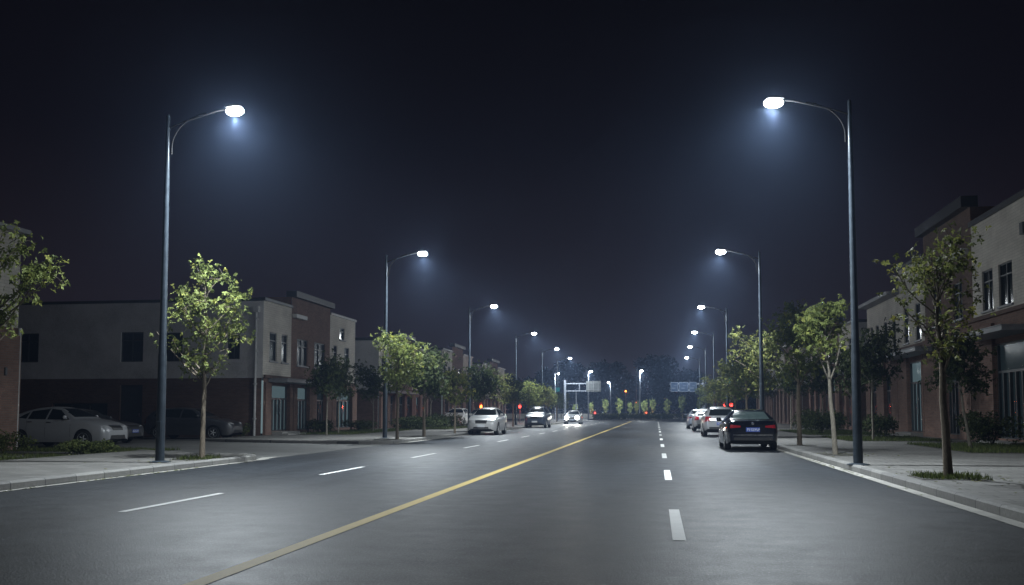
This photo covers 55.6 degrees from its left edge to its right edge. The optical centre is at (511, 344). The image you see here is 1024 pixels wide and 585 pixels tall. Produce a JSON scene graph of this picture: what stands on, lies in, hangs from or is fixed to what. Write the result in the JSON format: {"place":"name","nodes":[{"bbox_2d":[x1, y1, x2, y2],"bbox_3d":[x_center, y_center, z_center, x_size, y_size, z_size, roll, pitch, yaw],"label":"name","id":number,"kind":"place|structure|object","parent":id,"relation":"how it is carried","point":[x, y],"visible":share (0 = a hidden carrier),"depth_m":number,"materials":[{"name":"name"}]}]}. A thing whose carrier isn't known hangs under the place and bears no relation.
{"place":"outdoors","nodes":[
{"label":"outdoors","id":0,"kind":"place"},
{"bbox_2d":[0,451,81,459],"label":"grass","id":1,"kind":"structure","parent":0,"point":[26,456],"depth_m":26.66,"materials":[{"name":"green plant"}]},
{"bbox_2d":[2,446,179,451],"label":"grass","id":2,"kind":"structure","parent":0,"point":[44,449],"depth_m":31.05,"materials":[{"name":"green plant"}]},
{"bbox_2d":[0,450,245,480],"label":"pavement","id":3,"kind":"structure","parent":0,"point":[18,469],"depth_m":21.40,"materials":[{"name":"grey concrete"}]},
{"bbox_2d":[0,220,69,340],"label":"street tree","id":4,"kind":"object","parent":3,"relation":"on","point":[39,273],"visible":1,"depth_m":21.20,"materials":[{"name":"green plant"}]},
{"bbox_2d":[148,104,243,462],"bbox_3d":[-7.148,-1.404,22.038,2.075,8.135,0.480,-1,-4,8],"label":"street lamp","id":5,"kind":"object","parent":3,"relation":"on","point":[234,110],"visible":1,"depth_m":22.07,"materials":[{"name":"metal"}]},
{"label":"tree pit ground","id":6,"kind":"structure","parent":3,"relation":"on","visible":0},
{"bbox_2d":[150,253,255,457],"bbox_3d":[-7.530,0.298,23.445,2.774,5.036,1.804,-1,-4,8],"label":"street tree","id":7,"kind":"object","parent":6,"relation":"on","point":[201,302],"visible":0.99,"depth_m":23.53,"materials":[{"name":"green plant"}]},
{"bbox_2d":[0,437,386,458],"bbox_3d":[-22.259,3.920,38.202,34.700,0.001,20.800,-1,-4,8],"label":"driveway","id":8,"kind":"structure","parent":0,"point":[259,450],"depth_m":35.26,"materials":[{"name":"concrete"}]},
{"bbox_2d":[0,429,38,452],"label":"shrub","id":9,"kind":"object","parent":8,"relation":"on","point":[3,439],"visible":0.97,"depth_m":29.82,"materials":[{"name":"green plant"}]},
{"bbox_2d":[18,407,127,446],"bbox_3d":[-15.966,2.967,34.899,4.032,1.450,1.974,-1,-4,11],"label":"parked car","id":10,"kind":"object","parent":8,"relation":"on","point":[48,426],"visible":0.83,"depth_m":34.15,"materials":[{"name":"grey paint"}]},
{"bbox_2d":[39,408,143,443],"bbox_3d":[-17.311,3.294,39.232,4.679,1.401,2.020,-1,-4,11],"label":"parked car","id":11,"kind":"object","parent":8,"relation":"on","point":[135,430],"visible":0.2,"depth_m":39.15,"materials":[{"name":"grey paint"}]},
{"bbox_2d":[144,407,242,438],"bbox_3d":[-14.864,3.691,45.428,4.258,1.475,1.974,0,-4,6],"label":"parked car","id":12,"kind":"object","parent":8,"relation":"on","point":[182,421],"visible":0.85,"depth_m":44.64,"materials":[{"name":"grey paint"}]},
{"bbox_2d":[1,413,687,458],"bbox_3d":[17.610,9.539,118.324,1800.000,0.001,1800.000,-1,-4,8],"label":"ground","id":13,"kind":"structure","parent":0,"point":[82,453],"depth_m":29.68,"materials":[{"name":"grey concrete"}]},
{"bbox_2d":[0,222,31,450],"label":"corner building","id":14,"kind":"structure","parent":13,"relation":"on","point":[10,362],"depth_m":31.35,"materials":[{"name":"red brick"}]},
{"bbox_2d":[54,438,119,453],"bbox_3d":[-12.064,2.937,27.553,1.938,0.541,1.095,-1,-4,8],"label":"shrub","id":15,"kind":"object","parent":13,"relation":"on","point":[75,445],"visible":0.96,"depth_m":27.45,"materials":[{"name":"green plant"}]},
{"bbox_2d":[0,450,255,490],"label":"kerb","id":16,"kind":"structure","parent":13,"relation":"on","point":[34,482],"depth_m":18.77,"materials":[{"name":"concrete"}]},
{"bbox_2d":[18,291,356,437],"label":"shop building","id":17,"kind":"structure","parent":13,"relation":"on","point":[101,357],"depth_m":48.88,"materials":[{"name":"beige paint"}]},
{"bbox_2d":[21,333,38,361],"bbox_3d":[-24.661,0.192,49.554,1.200,1.470,0.074,-1,-4,8],"label":"window","id":18,"kind":"structure","parent":17,"relation":"in","point":[30,342],"depth_m":49.55,"materials":[{"name":"black glass"}]},
{"bbox_2d":[53,403,107,414],"bbox_3d":[-21.709,3.371,48.784,3.120,0.820,0.210,-1,-4,8],"label":"window","id":19,"kind":"structure","parent":17,"relation":"in","point":[102,408],"depth_m":48.81,"materials":[{"name":"black glass"}]},
{"bbox_2d":[120,385,142,424],"bbox_3d":[-18.979,3.263,48.451,1.200,2.450,0.100,-1,-4,8],"label":"door","id":20,"kind":"structure","parent":17,"relation":"in","point":[131,395],"depth_m":48.48,"materials":[{"name":"glass"}]},
{"bbox_2d":[121,332,143,361],"bbox_3d":[-19.022,0.144,48.719,1.200,1.490,0.074,-1,-4,8],"label":"window","id":21,"kind":"structure","parent":17,"relation":"in","point":[132,342],"depth_m":48.74,"materials":[{"name":"black glass"}]},
{"bbox_2d":[166,333,182,361],"bbox_3d":[-16.822,0.146,48.392,0.950,1.440,0.074,-1,-4,8],"label":"window","id":22,"kind":"structure","parent":17,"relation":"in","point":[171,357],"depth_m":48.40,"materials":[{"name":"black glass"}]},
{"bbox_2d":[228,334,239,358],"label":"window","id":23,"kind":"structure","parent":17,"relation":"in","point":[235,351],"depth_m":47.93,"materials":[{"name":"black glass"}]},
{"bbox_2d":[281,335,288,364],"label":"window","id":24,"kind":"structure","parent":17,"relation":"in","point":[284,338],"depth_m":50.52,"materials":[{"name":"grey glass"}]},
{"bbox_2d":[296,339,308,367],"bbox_3d":[-11.450,0.501,52.896,0.210,1.520,1.720,-1,-4,8],"label":"window","id":25,"kind":"structure","parent":17,"relation":"in","point":[301,344],"depth_m":53.07,"materials":[{"name":"grey glass"}]},
{"bbox_2d":[314,342,323,369],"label":"window","id":26,"kind":"structure","parent":17,"relation":"in","point":[318,347],"depth_m":55.60,"materials":[{"name":"grey glass"}]},
{"bbox_2d":[355,332,427,428],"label":"shop building","id":27,"kind":"structure","parent":13,"relation":"on","point":[365,349],"depth_m":67.75,"materials":[{"name":"red brick"}]},
{"bbox_2d":[415,345,546,413],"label":"forest","id":28,"kind":"object","parent":13,"relation":"on","point":[509,407],"visible":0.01,"depth_m":201.35,"materials":[{"name":"green plant"}]},
{"bbox_2d":[506,354,752,413],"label":"forest","id":29,"kind":"object","parent":13,"relation":"on","point":[659,384],"visible":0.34,"depth_m":293.08,"materials":[{"name":"green plant"}]},
{"bbox_2d":[709,380,756,409],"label":"forest","id":30,"kind":"object","parent":13,"relation":"on","point":[751,401],"visible":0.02,"depth_m":197.32,"materials":[{"name":"green plant"}]},
{"bbox_2d":[767,443,1023,522],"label":"kerb","id":31,"kind":"structure","parent":13,"relation":"on","point":[1004,509],"depth_m":14.79,"materials":[{"name":"concrete"}]},
{"bbox_2d":[858,189,1023,444],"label":"shop building","id":32,"kind":"structure","parent":13,"relation":"on","point":[910,403],"depth_m":39.11,"materials":[{"name":"red brick"}]},
{"bbox_2d":[952,281,962,322],"bbox_3d":[18.641,-1.768,40.523,0.210,1.620,1.320,-1,-4,8],"label":"window","id":33,"kind":"structure","parent":32,"relation":"in","point":[959,285],"depth_m":40.67,"materials":[{"name":"black glass"}]},
{"bbox_2d":[980,269,993,313],"bbox_3d":[18.098,-2.023,36.872,0.210,1.620,1.320,-1,-4,8],"label":"window","id":34,"kind":"structure","parent":32,"relation":"in","point":[988,275],"depth_m":37.02,"materials":[{"name":"black glass"}]},
{"bbox_2d":[997,260,1013,308],"bbox_3d":[18.051,-2.156,34.963,0.680,1.620,1.520,-1,-4,8],"label":"window","id":35,"kind":"structure","parent":32,"relation":"in","point":[1007,263],"depth_m":35.04,"materials":[{"name":"black glass"}]},
{"bbox_2d":[221,421,563,440],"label":"pavement","id":36,"kind":"structure","parent":0,"point":[413,433],"depth_m":47.03,"materials":[{"name":"grey concrete"}]},
{"bbox_2d":[302,348,352,434],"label":"yard tree","id":37,"kind":"object","parent":36,"relation":"on","point":[324,377],"visible":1,"depth_m":47.80,"materials":[{"name":"green plant"}]},
{"bbox_2d":[296,428,409,434],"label":"planting bed ground","id":38,"kind":"structure","parent":36,"relation":"on","point":[340,434],"depth_m":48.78,"materials":[{"name":"green plant"}]},
{"bbox_2d":[305,419,336,431],"bbox_3d":[-10.416,4.428,52.606,1.453,0.877,2.825,-1,-4,8],"label":"shrub","id":39,"kind":"object","parent":38,"relation":"on","point":[316,425],"visible":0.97,"depth_m":52.24,"materials":[{"name":"green plant"}]},
{"bbox_2d":[327,361,360,431],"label":"yard tree","id":40,"kind":"object","parent":38,"relation":"on","point":[346,378],"visible":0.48,"depth_m":50.35,"materials":[{"name":"green plant"}]},
{"bbox_2d":[340,419,378,429],"bbox_3d":[-9.091,4.842,58.222,1.849,0.793,3.426,-1,-4,8],"label":"shrub","id":41,"kind":"object","parent":38,"relation":"on","point":[360,424],"visible":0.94,"depth_m":57.59,"materials":[{"name":"green plant"}]},
{"bbox_2d":[350,359,394,430],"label":"yard tree","id":42,"kind":"object","parent":38,"relation":"on","point":[373,380],"visible":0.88,"depth_m":55.03,"materials":[{"name":"green plant"}]},
{"bbox_2d":[205,422,569,443],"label":"kerb","id":43,"kind":"structure","parent":36,"relation":"on","point":[334,441],"depth_m":39.71,"materials":[{"name":"concrete"}]},
{"bbox_2d":[381,250,426,438],"bbox_3d":[-4.698,-0.004,42.046,2.075,8.135,0.480,-1,-4,8],"label":"street lamp","id":44,"kind":"object","parent":36,"relation":"on","point":[420,253],"visible":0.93,"depth_m":42.10,"materials":[{"name":"grey metal"}]},
{"bbox_2d":[396,342,460,436],"bbox_3d":[-3.968,2.075,44.287,2.597,4.400,2.723,-2,-5,31],"label":"street tree","id":45,"kind":"object","parent":36,"relation":"on","point":[429,381],"visible":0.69,"depth_m":44.08,"materials":[{"name":"green plant"}]},
{"bbox_2d":[444,408,467,425],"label":"parked car","id":46,"kind":"object","parent":36,"relation":"on","point":[463,412],"visible":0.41,"depth_m":80.12,"materials":[{"name":"white paint"}]},
{"bbox_2d":[438,366,478,432],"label":"street tree","id":47,"kind":"object","parent":36,"relation":"on","point":[455,380],"visible":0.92,"depth_m":51.06,"materials":[{"name":"green plant"}]},
{"bbox_2d":[466,304,496,429],"bbox_3d":[-1.983,1.462,63.024,2.075,8.135,0.480,-1,-4,8],"label":"street lamp","id":48,"kind":"object","parent":36,"relation":"on","point":[469,365],"visible":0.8,"depth_m":63.12,"materials":[{"name":"grey metal"}]},
{"bbox_2d":[461,360,504,407],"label":"street tree","id":49,"kind":"object","parent":36,"relation":"on","point":[488,384],"visible":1,"depth_m":59.21,"materials":[{"name":"green plant"}]},
{"bbox_2d":[484,369,517,409],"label":"street tree","id":50,"kind":"object","parent":36,"relation":"on","point":[506,389],"visible":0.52,"depth_m":67.22,"materials":[{"name":"green plant"}]},
{"bbox_2d":[497,377,528,426],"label":"street tree","id":51,"kind":"object","parent":36,"relation":"on","point":[519,386],"visible":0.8,"depth_m":75.93,"materials":[{"name":"green plant"}]},
{"bbox_2d":[518,379,545,409],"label":"street tree","id":52,"kind":"object","parent":36,"relation":"on","point":[530,397],"visible":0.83,"depth_m":83.98,"materials":[{"name":"green plant"}]},
{"bbox_2d":[523,383,552,406],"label":"street tree","id":53,"kind":"object","parent":36,"relation":"on","point":[542,396],"visible":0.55,"depth_m":92.27,"materials":[{"name":"green plant"}]},
{"bbox_2d":[550,390,565,421],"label":"street tree","id":54,"kind":"object","parent":36,"relation":"on","point":[559,396],"visible":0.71,"depth_m":114.10,"materials":[{"name":"green plant"}]},
{"bbox_2d":[563,380,600,420],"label":"sign gantry","id":55,"kind":"object","parent":36,"relation":"on","point":[593,386],"visible":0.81,"depth_m":125.70,"materials":[{"name":"metal"}]},
{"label":"planting bed ground","id":56,"kind":"structure","parent":36,"relation":"on","visible":0},
{"bbox_2d":[388,415,450,429],"bbox_3d":[-5.976,5.108,63.393,3.443,1.017,5.722,-1,-4,8],"label":"shrub","id":57,"kind":"object","parent":56,"relation":"on","point":[411,421],"visible":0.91,"depth_m":62.62,"materials":[{"name":"green plant"}]},
{"bbox_2d":[420,412,467,426],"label":"shrub","id":58,"kind":"object","parent":56,"relation":"on","point":[440,416],"visible":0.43,"depth_m":71.11,"materials":[{"name":"green plant"}]},
{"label":"tree pit ground","id":59,"kind":"structure","parent":36,"relation":"on","visible":0},
{"bbox_2d":[370,327,438,438],"bbox_3d":[-4.664,1.616,40.210,2.859,4.747,2.571,-4,-5,41],"label":"street tree","id":60,"kind":"object","parent":59,"relation":"on","point":[394,376],"visible":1,"depth_m":40.18,"materials":[{"name":"green plant"}]},
{"bbox_2d":[421,343,473,415],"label":"shop building","id":61,"kind":"structure","parent":0,"point":[442,406],"depth_m":91.53,"materials":[{"name":"red brick"}]},
{"bbox_2d":[472,358,505,413],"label":"shop building","id":62,"kind":"structure","parent":0,"point":[488,402],"depth_m":114.53,"materials":[{"name":"red brick"}]},
{"bbox_2d":[0,0,1023,412],"bbox_3d":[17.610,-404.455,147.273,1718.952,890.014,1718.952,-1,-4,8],"label":"sky","id":63,"kind":"structure","parent":0,"point":[586,182],"depth_m":918.35,"materials":[{"name":"black"}]},
{"bbox_2d":[0,419,1023,584],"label":"road","id":64,"kind":"structure","parent":0,"point":[593,510],"depth_m":11.02,"materials":[{"name":"grey asphalt"}]},
{"bbox_2d":[0,457,273,491],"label":"road edge strip","id":65,"kind":"object","parent":64,"relation":"on","point":[263,458],"visible":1,"depth_m":19.07,"materials":[{"name":"concrete"}]},
{"bbox_2d":[118,493,222,511],"bbox_3d":[-4.683,2.196,13.560,0.115,0.001,2.850,-1,-4,8],"label":"road marking","id":66,"kind":"object","parent":64,"relation":"on","point":[169,502],"visible":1,"depth_m":13.40,"materials":[{"name":"white paint"}]},
{"bbox_2d":[183,421,631,584],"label":"road marking","id":67,"kind":"object","parent":64,"relation":"on","point":[205,580],"visible":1,"depth_m":9.90,"materials":[{"name":"yellow paint"}]},
{"bbox_2d":[467,407,506,434],"bbox_3d":[-1.385,4.348,55.234,1.962,1.530,4.448,-1,-4,8],"label":"parked car","id":68,"kind":"object","parent":64,"relation":"on","point":[494,419],"visible":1,"depth_m":53.80,"materials":[{"name":"white paint"}]},
{"bbox_2d":[524,406,550,427],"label":"parked car","id":69,"kind":"object","parent":64,"relation":"on","point":[538,415],"visible":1,"depth_m":77.05,"materials":[{"name":"blue paint"}]},
{"bbox_2d":[564,410,582,423],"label":"oncoming car","id":70,"kind":"object","parent":64,"relation":"on","point":[573,416],"visible":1,"depth_m":99.81,"materials":[{"name":"grey paint"}]},
{"bbox_2d":[669,509,685,539],"bbox_3d":[1.855,2.014,10.959,0.130,0.001,3.050,-1,-4,8],"label":"road marking","id":71,"kind":"object","parent":64,"relation":"on","point":[677,530],"visible":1,"depth_m":10.69,"materials":[{"name":"white paint"}]},
{"bbox_2d":[690,409,706,430],"bbox_3d":[12.949,5.060,65.011,1.975,1.475,4.239,-1,-4,8],"label":"parked car","id":72,"kind":"object","parent":64,"relation":"on","point":[696,420],"visible":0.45,"depth_m":63.31,"materials":[{"name":"white paint"}]},
{"bbox_2d":[699,406,731,435],"bbox_3d":[11.051,4.112,51.983,2.003,1.549,4.573,-1,-4,8],"label":"parked car","id":73,"kind":"object","parent":64,"relation":"on","point":[709,422],"visible":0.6,"depth_m":50.03,"materials":[{"name":"silver paint"}]},
{"bbox_2d":[716,408,777,449],"bbox_3d":[8.124,2.907,33.653,1.971,1.395,4.679,-1,-4,8],"label":"parked car","id":74,"kind":"object","parent":64,"relation":"on","point":[748,426],"visible":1,"depth_m":31.52,"materials":[{"name":"black paint"}]},
{"bbox_2d":[759,444,1023,527],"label":"road edge strip","id":75,"kind":"object","parent":64,"relation":"on","point":[986,514],"depth_m":14.18,"materials":[{"name":"paint"}]},
{"bbox_2d":[587,419,679,420],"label":"traffic island pavement","id":76,"kind":"structure","parent":0,"point":[639,419],"depth_m":144.91,"materials":[{"name":"grey concrete"}]},
{"bbox_2d":[592,412,674,418],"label":"hedge","id":77,"kind":"object","parent":76,"relation":"on","point":[663,415],"visible":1,"depth_m":147.99,"materials":[{"name":"green plant"}]},
{"bbox_2d":[756,359,776,420],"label":"shop building","id":78,"kind":"structure","parent":0,"point":[769,406],"depth_m":106.78,"materials":[{"name":"red brick"}]},
{"bbox_2d":[776,344,810,424],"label":"shop building","id":79,"kind":"structure","parent":0,"point":[783,408],"depth_m":92.51,"materials":[{"name":"red brick"}]},
{"bbox_2d":[779,429,892,434],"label":"grass","id":80,"kind":"structure","parent":0,"point":[839,432],"depth_m":51.73,"materials":[{"name":"green plant"}]},
{"bbox_2d":[809,316,867,430],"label":"shop building","id":81,"kind":"structure","parent":0,"point":[841,403],"depth_m":65.88,"materials":[{"name":"red brick"}]},
{"bbox_2d":[777,423,1023,506],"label":"pavement","id":82,"kind":"structure","parent":0,"point":[1007,467],"depth_m":22.27,"materials":[{"name":"grey concrete"}]},
{"bbox_2d":[670,380,704,408],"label":"sign gantry","id":83,"kind":"object","parent":82,"relation":"on","point":[683,386],"visible":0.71,"depth_m":125.85,"materials":[{"name":"metal"}]},
{"bbox_2d":[698,305,728,406],"bbox_3d":[13.226,1.481,63.295,2.075,8.135,0.480,-1,-4,8],"label":"street lamp","id":84,"kind":"object","parent":82,"relation":"on","point":[702,307],"visible":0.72,"depth_m":63.27,"materials":[{"name":"grey metal"}]},
{"bbox_2d":[699,374,729,405],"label":"street tree","id":85,"kind":"object","parent":82,"relation":"on","point":[704,381],"visible":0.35,"depth_m":80.26,"materials":[{"name":"green plant"}]},
{"bbox_2d":[708,375,736,406],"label":"street tree","id":86,"kind":"object","parent":82,"relation":"on","point":[722,399],"visible":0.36,"depth_m":70.31,"materials":[{"name":"green plant"}]},
{"bbox_2d":[713,361,748,408],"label":"street tree","id":87,"kind":"object","parent":82,"relation":"on","point":[725,379],"visible":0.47,"depth_m":60.14,"materials":[{"name":"green plant"}]},
{"bbox_2d":[716,249,764,410],"bbox_3d":[9.776,-0.056,41.316,2.075,8.135,0.480,-1,-4,8],"label":"street lamp","id":88,"kind":"object","parent":82,"relation":"on","point":[761,375],"visible":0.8,"depth_m":41.18,"materials":[{"name":"grey metal"}]},
{"bbox_2d":[719,354,768,408],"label":"street tree","id":89,"kind":"object","parent":82,"relation":"on","point":[746,391],"visible":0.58,"depth_m":51.16,"materials":[{"name":"green plant"}]},
{"bbox_2d":[720,325,792,405],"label":"street tree","id":90,"kind":"object","parent":82,"relation":"on","point":[769,364],"visible":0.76,"depth_m":42.86,"materials":[{"name":"green plant"}]},
{"bbox_2d":[765,358,811,428],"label":"yard tree","id":91,"kind":"object","parent":82,"relation":"on","point":[790,389],"visible":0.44,"depth_m":64.74,"materials":[{"name":"green plant"}]},
{"bbox_2d":[764,96,869,465],"bbox_3d":[6.634,-1.462,21.208,2.075,8.135,0.480,-1,-4,8],"label":"street lamp","id":92,"kind":"object","parent":82,"relation":"on","point":[773,101],"visible":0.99,"depth_m":21.01,"materials":[{"name":"grey metal"}]},
{"bbox_2d":[820,454,852,455],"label":"tree pit ground","id":93,"kind":"structure","parent":82,"relation":"on","point":[837,455],"depth_m":25.71,"materials":[{"name":"grey concrete"}]},
{"bbox_2d":[786,294,850,454],"bbox_3d":[8.310,0.844,26.125,1.782,4.329,1.827,-1,-4,8],"label":"street tree","id":94,"kind":"object","parent":93,"relation":"on","point":[826,312],"visible":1,"depth_m":25.87,"materials":[{"name":"green plant"}]},
{"bbox_2d":[821,435,952,441],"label":"planting bed ground","id":95,"kind":"structure","parent":82,"relation":"on","point":[899,440],"depth_m":37.39,"materials":[{"name":"green plant"}]},
{"bbox_2d":[828,339,885,398],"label":"yard tree","id":96,"kind":"object","parent":95,"relation":"on","point":[848,383],"visible":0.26,"depth_m":40.99,"materials":[{"name":"green plant"}]},
{"bbox_2d":[834,315,907,439],"bbox_3d":[14.457,1.353,38.726,2.753,5.082,2.367,4,-5,-43],"label":"yard tree","id":97,"kind":"object","parent":95,"relation":"on","point":[874,353],"visible":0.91,"depth_m":38.72,"materials":[{"name":"green plant"}]},
{"bbox_2d":[862,413,898,436],"bbox_3d":[16.008,3.561,42.428,1.742,1.126,2.208,-1,-4,8],"label":"shrub","id":98,"kind":"object","parent":95,"relation":"on","point":[881,422],"visible":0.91,"depth_m":41.98,"materials":[{"name":"green plant"}]},
{"bbox_2d":[907,469,992,480],"bbox_3d":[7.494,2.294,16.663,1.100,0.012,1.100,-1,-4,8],"label":"tree pit ground","id":99,"kind":"structure","parent":82,"relation":"on","point":[922,478],"depth_m":16.17,"materials":[{"name":"green plant"}]},
{"bbox_2d":[873,221,995,476],"bbox_3d":[7.360,0.114,16.833,1.778,4.485,1.576,1,-4,-18],"label":"street tree","id":100,"kind":"object","parent":99,"relation":"on","point":[940,264],"visible":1,"depth_m":16.76,"materials":[{"name":"green plant"}]},
{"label":"tree pit ground","id":101,"kind":"structure","parent":82,"relation":"on","visible":0},
{"bbox_2d":[760,299,837,444],"bbox_3d":[9.778,0.971,33.173,2.579,5.052,2.519,-1,-4,8],"label":"street tree","id":102,"kind":"object","parent":101,"relation":"on","point":[789,339],"visible":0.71,"depth_m":33.00,"materials":[{"name":"green plant"}]},
{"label":"planting bed ground","id":103,"kind":"structure","parent":82,"relation":"on","visible":0},
{"bbox_2d":[918,324,998,445],"bbox_3d":[14.140,1.333,30.672,2.337,3.994,2.178,-1,-4,8],"label":"yard tree","id":104,"kind":"object","parent":103,"relation":"on","point":[959,373],"visible":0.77,"depth_m":30.47,"materials":[{"name":"green plant"}]},
{"bbox_2d":[907,441,1023,452],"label":"grass","id":105,"kind":"structure","parent":103,"relation":"on","point":[962,446],"depth_m":30.30,"materials":[{"name":"green plant"}]},
{"bbox_2d":[955,409,1023,444],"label":"shrub","id":106,"kind":"object","parent":103,"relation":"on","point":[982,427],"visible":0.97,"depth_m":31.81,"materials":[{"name":"green plant"}]},
{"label":"planting bed ground","id":107,"kind":"structure","parent":82,"relation":"on","visible":0},
{"bbox_2d":[794,353,839,431],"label":"yard tree","id":108,"kind":"object","parent":107,"relation":"on","point":[818,384],"visible":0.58,"depth_m":52.30,"materials":[{"name":"green plant"}]},
{"bbox_2d":[793,407,851,433],"bbox_3d":[15.691,3.911,49.475,2.828,1.412,2.942,-1,-4,8],"label":"shrub","id":109,"kind":"object","parent":107,"relation":"on","point":[813,421],"visible":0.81,"depth_m":48.80,"materials":[{"name":"green plant"}]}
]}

